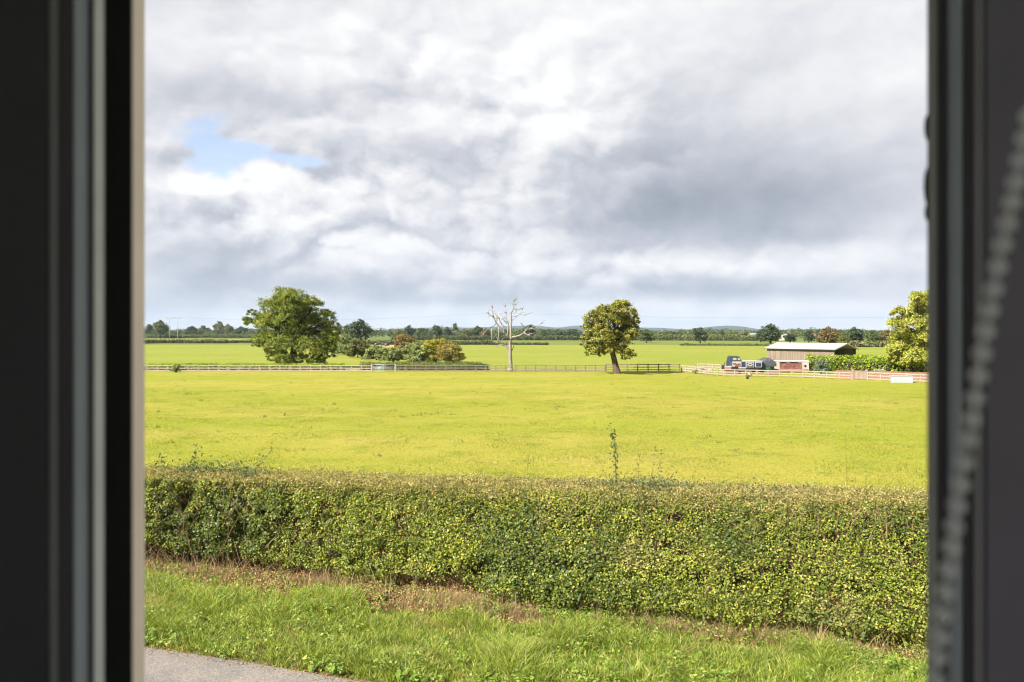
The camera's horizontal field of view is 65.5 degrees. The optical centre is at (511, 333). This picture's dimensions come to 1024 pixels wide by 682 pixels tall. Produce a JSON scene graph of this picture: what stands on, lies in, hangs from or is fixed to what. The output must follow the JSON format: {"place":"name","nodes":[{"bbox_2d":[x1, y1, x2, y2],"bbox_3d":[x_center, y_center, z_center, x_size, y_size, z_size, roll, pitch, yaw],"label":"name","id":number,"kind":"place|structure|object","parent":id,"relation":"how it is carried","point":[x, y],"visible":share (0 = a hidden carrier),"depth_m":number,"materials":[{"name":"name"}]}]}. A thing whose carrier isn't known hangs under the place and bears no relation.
{"place":"outdoors","nodes":[
{"label":"outdoors","id":0,"kind":"place"},
{"bbox_2d":[145,338,318,340],"bbox_3d":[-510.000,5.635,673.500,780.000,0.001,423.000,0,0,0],"label":"meadow","id":1,"kind":"structure","parent":0,"point":[233,339],"depth_m":882.65,"materials":[{"name":"green plant"}]},
{"bbox_2d":[152,320,170,338],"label":"tree","id":2,"kind":"object","parent":1,"relation":"on","point":[159,327],"visible":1,"depth_m":874.69,"materials":[{"name":"green plant"}]},
{"bbox_2d":[166,317,180,340],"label":"twin pole","id":3,"kind":"object","parent":1,"relation":"on","point":[169,318],"visible":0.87,"depth_m":479.85,"materials":[{"name":"wood"}]},
{"bbox_2d":[145,647,359,681],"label":"road","id":4,"kind":"structure","parent":0,"point":[168,666],"depth_m":13.24,"materials":[{"name":"grey asphalt"}]},
{"bbox_2d":[145,645,369,681],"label":"road grit","id":5,"kind":"object","parent":4,"relation":"on","point":[242,663],"visible":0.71,"depth_m":13.54,"materials":[{"name":"grey gravel"}]},
{"bbox_2d":[145,335,866,343],"bbox_3d":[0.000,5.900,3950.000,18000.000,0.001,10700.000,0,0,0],"label":"ground","id":6,"kind":"structure","parent":0,"point":[386,337],"depth_m":924.16,"materials":[{"name":"green plant"}]},
{"bbox_2d":[145,324,154,334],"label":"tree","id":7,"kind":"object","parent":6,"relation":"on","point":[149,328],"visible":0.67,"depth_m":957.57,"materials":[{"name":"green plant"}]},
{"bbox_2d":[184,326,196,335],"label":"tree","id":8,"kind":"object","parent":6,"relation":"on","point":[191,330],"visible":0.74,"depth_m":976.65,"materials":[{"name":"green plant"}]},
{"bbox_2d":[197,325,210,335],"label":"tree","id":9,"kind":"object","parent":6,"relation":"on","point":[203,327],"visible":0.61,"depth_m":997.52,"materials":[{"name":"green plant"}]},
{"bbox_2d":[145,333,280,337],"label":"field hedge","id":10,"kind":"object","parent":6,"relation":"on","point":[247,335],"visible":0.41,"depth_m":896.55,"materials":[{"name":"green plant"}]},
{"bbox_2d":[212,320,223,335],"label":"tree","id":11,"kind":"object","parent":6,"relation":"on","point":[218,325],"visible":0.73,"depth_m":958.56,"materials":[{"name":"green plant"}]},
{"bbox_2d":[222,324,234,335],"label":"tree","id":12,"kind":"object","parent":6,"relation":"on","point":[227,328],"visible":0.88,"depth_m":957.00,"materials":[{"name":"green plant"}]},
{"bbox_2d":[235,326,247,335],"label":"tree","id":13,"kind":"object","parent":6,"relation":"on","point":[240,330],"visible":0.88,"depth_m":996.86,"materials":[{"name":"green plant"}]},
{"bbox_2d":[404,325,415,335],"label":"tree","id":14,"kind":"object","parent":6,"relation":"on","point":[409,330],"visible":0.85,"depth_m":698.32,"materials":[{"name":"green plant"}]},
{"bbox_2d":[415,328,426,337],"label":"tree","id":15,"kind":"object","parent":6,"relation":"on","point":[420,331],"visible":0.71,"depth_m":737.15,"materials":[{"name":"green plant"}]},
{"bbox_2d":[428,325,444,337],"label":"tree","id":16,"kind":"object","parent":6,"relation":"on","point":[436,330],"visible":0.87,"depth_m":677.77,"materials":[{"name":"green plant"}]},
{"bbox_2d":[443,326,451,335],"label":"tree","id":17,"kind":"object","parent":6,"relation":"on","point":[447,331],"visible":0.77,"depth_m":698.34,"materials":[{"name":"green plant"}]},
{"bbox_2d":[452,322,458,335],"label":"tree","id":18,"kind":"object","parent":6,"relation":"on","point":[455,327],"visible":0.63,"depth_m":779.09,"materials":[{"name":"green plant"}]},
{"bbox_2d":[458,329,471,337],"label":"tree","id":19,"kind":"object","parent":6,"relation":"on","point":[465,332],"visible":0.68,"depth_m":657.92,"materials":[{"name":"green plant"}]},
{"bbox_2d":[470,325,482,335],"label":"tree","id":20,"kind":"object","parent":6,"relation":"on","point":[477,329],"visible":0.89,"depth_m":697.52,"materials":[{"name":"green plant"}]},
{"bbox_2d":[479,328,490,336],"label":"tree","id":21,"kind":"object","parent":6,"relation":"on","point":[487,332],"visible":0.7,"depth_m":678.14,"materials":[{"name":"green plant"}]},
{"bbox_2d":[390,335,637,339],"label":"field hedge","id":22,"kind":"object","parent":6,"relation":"on","point":[483,337],"visible":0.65,"depth_m":644.64,"materials":[{"name":"green plant"}]},
{"bbox_2d":[147,325,893,337],"bbox_3d":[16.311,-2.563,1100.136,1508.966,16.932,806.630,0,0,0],"label":"distant woodland","id":23,"kind":"object","parent":6,"relation":"on","point":[425,332],"visible":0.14,"depth_m":836.14,"materials":[{"name":"green plant"}]},
{"bbox_2d":[522,324,537,335],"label":"tree","id":24,"kind":"object","parent":6,"relation":"on","point":[528,331],"visible":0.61,"depth_m":698.24,"materials":[{"name":"green plant"}]},
{"bbox_2d":[538,329,548,337],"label":"tree","id":25,"kind":"object","parent":6,"relation":"on","point":[543,332],"visible":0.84,"depth_m":757.56,"materials":[{"name":"green plant"}]},
{"bbox_2d":[551,329,565,337],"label":"tree","id":26,"kind":"object","parent":6,"relation":"on","point":[560,333],"visible":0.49,"depth_m":737.42,"materials":[{"name":"green plant"}]},
{"bbox_2d":[567,329,581,337],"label":"tree","id":27,"kind":"object","parent":6,"relation":"on","point":[572,332],"visible":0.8,"depth_m":737.01,"materials":[{"name":"green plant"}]},
{"bbox_2d":[706,331,716,335],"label":"tree","id":28,"kind":"object","parent":6,"relation":"on","point":[711,332],"visible":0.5,"depth_m":699.12,"materials":[{"name":"green plant"}]},
{"bbox_2d":[145,340,879,344],"bbox_3d":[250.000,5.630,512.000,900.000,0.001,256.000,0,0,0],"label":"meadow","id":29,"kind":"structure","parent":0,"point":[578,342],"depth_m":493.58,"materials":[{"name":"green plant"}]},
{"bbox_2d":[145,339,228,343],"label":"field hedge","id":30,"kind":"object","parent":29,"relation":"on","point":[149,341],"visible":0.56,"depth_m":450.94,"materials":[{"name":"green plant"}]},
{"bbox_2d":[228,339,290,342],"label":"field hedge","id":31,"kind":"object","parent":29,"relation":"on","point":[242,341],"visible":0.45,"depth_m":463.62,"materials":[{"name":"green plant"}]},
{"bbox_2d":[334,322,342,336],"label":"tree","id":32,"kind":"object","parent":29,"relation":"on","point":[340,327],"visible":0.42,"depth_m":498.97,"materials":[{"name":"green plant"}]},
{"bbox_2d":[340,324,349,333],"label":"tree","id":33,"kind":"object","parent":29,"relation":"on","point":[346,329],"visible":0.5,"depth_m":478.56,"materials":[{"name":"green plant"}]},
{"bbox_2d":[347,319,373,339],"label":"tree","id":34,"kind":"object","parent":29,"relation":"on","point":[361,328],"visible":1,"depth_m":446.85,"materials":[{"name":"green plant"}]},
{"bbox_2d":[366,340,493,344],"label":"field hedge","id":35,"kind":"object","parent":29,"relation":"on","point":[482,342],"visible":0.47,"depth_m":393.97,"materials":[{"name":"green plant"}]},
{"bbox_2d":[488,313,502,341],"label":"twin pole","id":36,"kind":"object","parent":29,"relation":"on","point":[498,314],"visible":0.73,"depth_m":391.86,"materials":[{"name":"wood"}]},
{"bbox_2d":[492,342,548,344],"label":"field hedge","id":37,"kind":"object","parent":29,"relation":"on","point":[522,343],"visible":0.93,"depth_m":389.42,"materials":[{"name":"green plant"}]},
{"bbox_2d":[638,329,654,342],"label":"tree","id":38,"kind":"object","parent":29,"relation":"on","point":[646,334],"visible":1,"depth_m":478.12,"materials":[{"name":"green plant"}]},
{"bbox_2d":[691,327,707,342],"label":"tree","id":39,"kind":"object","parent":29,"relation":"on","point":[699,334],"visible":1,"depth_m":458.48,"materials":[{"name":"green plant"}]},
{"bbox_2d":[635,334,773,340],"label":"field hedge","id":40,"kind":"object","parent":29,"relation":"on","point":[711,337],"visible":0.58,"depth_m":616.57,"materials":[{"name":"green plant"}]},
{"bbox_2d":[753,329,764,341],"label":"tree","id":41,"kind":"object","parent":29,"relation":"on","point":[757,334],"visible":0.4,"depth_m":519.48,"materials":[{"name":"green plant"}]},
{"bbox_2d":[758,323,784,343],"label":"tree","id":42,"kind":"object","parent":29,"relation":"on","point":[770,332],"visible":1,"depth_m":437.89,"materials":[{"name":"green plant"}]},
{"bbox_2d":[782,333,797,342],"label":"tree","id":43,"kind":"object","parent":29,"relation":"on","point":[789,337],"visible":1,"depth_m":478.51,"materials":[{"name":"green plant"}]},
{"bbox_2d":[802,330,815,342],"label":"tree","id":44,"kind":"object","parent":29,"relation":"on","point":[809,336],"visible":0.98,"depth_m":428.48,"materials":[{"name":"green plant"}]},
{"bbox_2d":[145,345,891,370],"bbox_3d":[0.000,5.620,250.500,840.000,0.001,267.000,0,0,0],"label":"pasture","id":45,"kind":"structure","parent":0,"point":[691,355],"depth_m":202.68,"materials":[{"name":"green plant"}]},
{"bbox_2d":[145,363,345,369],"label":"hedge","id":46,"kind":"object","parent":45,"relation":"on","point":[247,366],"visible":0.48,"depth_m":121.29,"materials":[{"name":"green plant"}]},
{"bbox_2d":[241,283,340,364],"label":"oak tree","id":47,"kind":"object","parent":45,"relation":"on","point":[295,314],"visible":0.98,"depth_m":124.31,"materials":[{"name":"green plant"}]},
{"bbox_2d":[335,333,355,353],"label":"thorn bush","id":48,"kind":"object","parent":45,"relation":"on","point":[343,343],"visible":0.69,"depth_m":206.43,"materials":[{"name":"green plant"}]},
{"bbox_2d":[345,338,371,357],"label":"thorn bush","id":49,"kind":"object","parent":45,"relation":"on","point":[360,346],"visible":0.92,"depth_m":184.44,"materials":[{"name":"green plant"}]},
{"bbox_2d":[360,345,384,359],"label":"thorn bush","id":50,"kind":"object","parent":45,"relation":"on","point":[374,351],"visible":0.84,"depth_m":166.87,"materials":[{"name":"green plant"}]},
{"bbox_2d":[378,347,406,361],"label":"thorn bush","id":51,"kind":"object","parent":45,"relation":"on","point":[392,354],"visible":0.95,"depth_m":155.79,"materials":[{"name":"green plant"}]},
{"bbox_2d":[389,332,415,353],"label":"hawthorn bush","id":52,"kind":"object","parent":45,"relation":"on","point":[400,340],"visible":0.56,"depth_m":178.82,"materials":[{"name":"brown plant"}]},
{"bbox_2d":[401,342,422,361],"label":"thorn bush","id":53,"kind":"object","parent":45,"relation":"on","point":[413,343],"visible":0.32,"depth_m":156.49,"materials":[{"name":"green plant"}]},
{"bbox_2d":[359,361,480,369],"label":"hedge","id":54,"kind":"object","parent":45,"relation":"on","point":[438,363],"visible":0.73,"depth_m":121.69,"materials":[{"name":"green plant"}]},
{"bbox_2d":[403,344,436,361],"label":"thorn bush","id":55,"kind":"object","parent":45,"relation":"on","point":[417,350],"visible":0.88,"depth_m":152.61,"materials":[{"name":"green plant"}]},
{"bbox_2d":[422,338,448,361],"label":"hawthorn bush","id":56,"kind":"object","parent":45,"relation":"on","point":[432,344],"visible":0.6,"depth_m":152.32,"materials":[{"name":"yellow plant"}]},
{"bbox_2d":[434,341,466,362],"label":"hawthorn bush","id":57,"kind":"object","parent":45,"relation":"on","point":[448,352],"visible":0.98,"depth_m":149.29,"materials":[{"name":"yellow plant"}]},
{"bbox_2d":[471,363,489,369],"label":"hedge","id":58,"kind":"object","parent":45,"relation":"on","point":[480,366],"visible":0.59,"depth_m":120.46,"materials":[{"name":"green plant"}]},
{"bbox_2d":[481,296,543,369],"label":"dead tree","id":59,"kind":"object","parent":45,"relation":"on","point":[509,348],"visible":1,"depth_m":117.44,"materials":[{"name":"brown wood"}]},
{"bbox_2d":[606,364,679,370],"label":"rail fence","id":60,"kind":"object","parent":45,"relation":"on","point":[648,369],"visible":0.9,"depth_m":117.73,"materials":[{"name":"wood"}]},
{"bbox_2d":[697,363,720,370],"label":"rail fence","id":61,"kind":"object","parent":45,"relation":"on","point":[712,364],"visible":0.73,"depth_m":119.33,"materials":[{"name":"beige wood"}]},
{"bbox_2d":[680,343,768,345],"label":"field hedge","id":62,"kind":"object","parent":45,"relation":"on","point":[742,344],"visible":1,"depth_m":365.48,"materials":[{"name":"green plant"}]},
{"bbox_2d":[815,326,840,342],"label":"tree","id":63,"kind":"object","parent":45,"relation":"on","point":[825,335],"visible":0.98,"depth_m":338.47,"materials":[{"name":"brown plant"}]},
{"bbox_2d":[838,332,850,342],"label":"tree","id":64,"kind":"object","parent":45,"relation":"on","point":[844,337],"visible":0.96,"depth_m":329.41,"materials":[{"name":"green plant"}]},
{"bbox_2d":[845,327,864,343],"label":"tree","id":65,"kind":"object","parent":45,"relation":"on","point":[855,334],"visible":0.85,"depth_m":337.76,"materials":[{"name":"green plant"}]},
{"bbox_2d":[865,330,881,340],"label":"tree","id":66,"kind":"object","parent":45,"relation":"on","point":[871,336],"visible":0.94,"depth_m":378.81,"materials":[{"name":"green plant"}]},
{"bbox_2d":[840,340,916,346],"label":"field hedge","id":67,"kind":"object","parent":45,"relation":"on","point":[866,343],"visible":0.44,"depth_m":327.69,"materials":[{"name":"green plant"}]},
{"bbox_2d":[879,329,889,342],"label":"tree","id":68,"kind":"object","parent":45,"relation":"on","point":[884,336],"visible":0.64,"depth_m":378.99,"materials":[{"name":"brown plant"}]},
{"bbox_2d":[145,371,926,599],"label":"pasture","id":69,"kind":"structure","parent":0,"point":[566,382],"depth_m":49.73,"materials":[{"name":"green plant"}]},
{"bbox_2d":[170,365,180,371],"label":"elder bush","id":70,"kind":"object","parent":69,"relation":"on","point":[176,368],"visible":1,"depth_m":113.53,"materials":[{"name":"green plant"}]},
{"bbox_2d":[145,365,370,371],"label":"rail fence","id":71,"kind":"object","parent":69,"relation":"on","point":[259,368],"visible":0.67,"depth_m":115.51,"materials":[{"name":"wood"}]},
{"bbox_2d":[371,364,395,371],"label":"field gate","id":72,"kind":"structure","parent":69,"relation":"on","point":[383,368],"depth_m":115.52,"materials":[{"name":"metal"}]},
{"bbox_2d":[396,365,605,371],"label":"rail fence","id":73,"kind":"object","parent":69,"relation":"on","point":[495,370],"visible":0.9,"depth_m":115.88,"materials":[{"name":"wood"}]},
{"bbox_2d":[146,375,913,481],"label":"pasture weeds","id":74,"kind":"object","parent":69,"relation":"on","point":[379,454],"visible":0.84,"depth_m":52.21,"materials":[{"name":"green plant"}]},
{"bbox_2d":[579,298,641,373],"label":"oak tree","id":75,"kind":"object","parent":69,"relation":"on","point":[600,324],"visible":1,"depth_m":109.40,"materials":[{"name":"green plant"}]},
{"bbox_2d":[681,365,695,372],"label":"rail fence","id":76,"kind":"object","parent":69,"relation":"on","point":[685,370],"visible":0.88,"depth_m":115.21,"materials":[{"name":"beige wood"}]},
{"bbox_2d":[722,356,762,373],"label":"narrowboat","id":77,"kind":"object","parent":69,"relation":"on","point":[734,362],"visible":0.99,"depth_m":111.03,"materials":[{"name":"black paint"}]},
{"bbox_2d":[759,357,776,371],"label":"narrowboat","id":78,"kind":"object","parent":69,"relation":"on","point":[768,364],"visible":0.72,"depth_m":111.61},
{"bbox_2d":[764,371,780,374],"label":"board stack","id":79,"kind":"object","parent":69,"relation":"on","point":[771,372],"visible":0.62,"depth_m":107.81,"materials":[{"name":"beige wood"}]},
{"bbox_2d":[695,367,851,379],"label":"rail fence","id":80,"kind":"object","parent":69,"relation":"on","point":[768,373],"visible":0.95,"depth_m":102.26,"materials":[{"name":"wood"}]},
{"bbox_2d":[774,360,811,372],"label":"narrowboat","id":81,"kind":"object","parent":69,"relation":"on","point":[799,365],"visible":0.73,"depth_m":114.16,"materials":[{"name":"beige paint"}]},
{"bbox_2d":[812,359,829,373],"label":"conifer bush","id":82,"kind":"object","parent":69,"relation":"on","point":[823,364],"visible":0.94,"depth_m":109.83,"materials":[{"name":"green plant"}]},
{"bbox_2d":[852,369,867,379],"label":"wicket gate","id":83,"kind":"structure","parent":69,"relation":"on","point":[860,375],"depth_m":96.58,"materials":[{"name":"wood"}]},
{"bbox_2d":[805,354,926,371],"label":"garden hedge","id":84,"kind":"object","parent":69,"relation":"on","point":[883,362],"visible":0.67,"depth_m":113.28,"materials":[{"name":"green plant"}]},
{"bbox_2d":[835,370,926,380],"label":"garden wall","id":85,"kind":"structure","parent":69,"relation":"on","point":[878,377],"depth_m":97.02,"materials":[{"name":"red brick"}]},
{"bbox_2d":[867,372,926,381],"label":"rail fence","id":86,"kind":"object","parent":69,"relation":"on","point":[880,376],"visible":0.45,"depth_m":93.21,"materials":[{"name":"wood"}]},
{"bbox_2d":[889,375,913,382],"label":"water trough","id":87,"kind":"object","parent":69,"relation":"on","point":[900,379],"visible":0.83,"depth_m":88.97,"materials":[{"name":"white ceramic"}]},
{"bbox_2d":[884,290,926,371],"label":"lime tree","id":88,"kind":"object","parent":69,"relation":"on","point":[905,349],"visible":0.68,"depth_m":109.53,"materials":[{"name":"green plant"}]},
{"bbox_2d":[145,554,926,681],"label":"verge","id":89,"kind":"structure","parent":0,"point":[321,672],"depth_m":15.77,"materials":[{"name":"green plant"}]},
{"bbox_2d":[145,423,926,647],"bbox_3d":[0.105,3.831,17.379,26.250,3.599,4.791,0,0,11],"label":"roadside hedge","id":90,"kind":"object","parent":89,"relation":"on","point":[811,537],"visible":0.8,"depth_m":16.84,"materials":[{"name":"green plant"}]},
{"bbox_2d":[145,560,926,681],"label":"broadleaf weeds","id":91,"kind":"object","parent":89,"relation":"on","point":[332,665],"visible":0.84,"depth_m":13.95,"materials":[{"name":"green plant"}]},
{"bbox_2d":[145,545,926,667],"bbox_3d":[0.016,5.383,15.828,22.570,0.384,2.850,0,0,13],"label":"dry grass","id":92,"kind":"structure","parent":89,"relation":"on","point":[516,611],"depth_m":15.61,"materials":[{"name":"brown plant"}]},
{"bbox_2d":[145,0,926,330],"label":"sky","id":93,"kind":"structure","parent":0,"point":[744,163],"materials":[{"name":"grey"}]},
{"bbox_2d":[401,325,894,331],"bbox_3d":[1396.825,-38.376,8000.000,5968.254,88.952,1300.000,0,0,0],"label":"hills","id":94,"kind":"structure","parent":0,"point":[567,327],"depth_m":7707.99,"materials":[{"name":"green plant"}]},
{"bbox_2d":[702,326,758,330],"bbox_3d":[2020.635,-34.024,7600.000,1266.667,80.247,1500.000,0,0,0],"label":"hills","id":95,"kind":"structure","parent":0,"point":[730,328],"depth_m":7249.74,"materials":[{"name":"grey"}]},
{"bbox_2d":[764,342,858,361],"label":"barn","id":96,"kind":"structure","parent":0,"point":[787,351],"depth_m":141.74,"materials":[{"name":"metal"}]},
{"bbox_2d":[927,110,1023,681],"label":"blind chain","id":97,"kind":"object","parent":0,"point":[971,419],"visible":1,"depth_m":0.31,"materials":[{"name":"grey plastic"}]},
{"bbox_3d":[0.100,0.310,0.670,4.700,3.220,0.220,0,0,0],"label":"window wall","id":98,"kind":"structure","parent":0,"visible":0},
{"bbox_2d":[0,0,1023,681],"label":"window","id":99,"kind":"structure","parent":98,"relation":"attached to","point":[72,340],"depth_m":0.60,"materials":[{"name":"black metal"}]}
]}

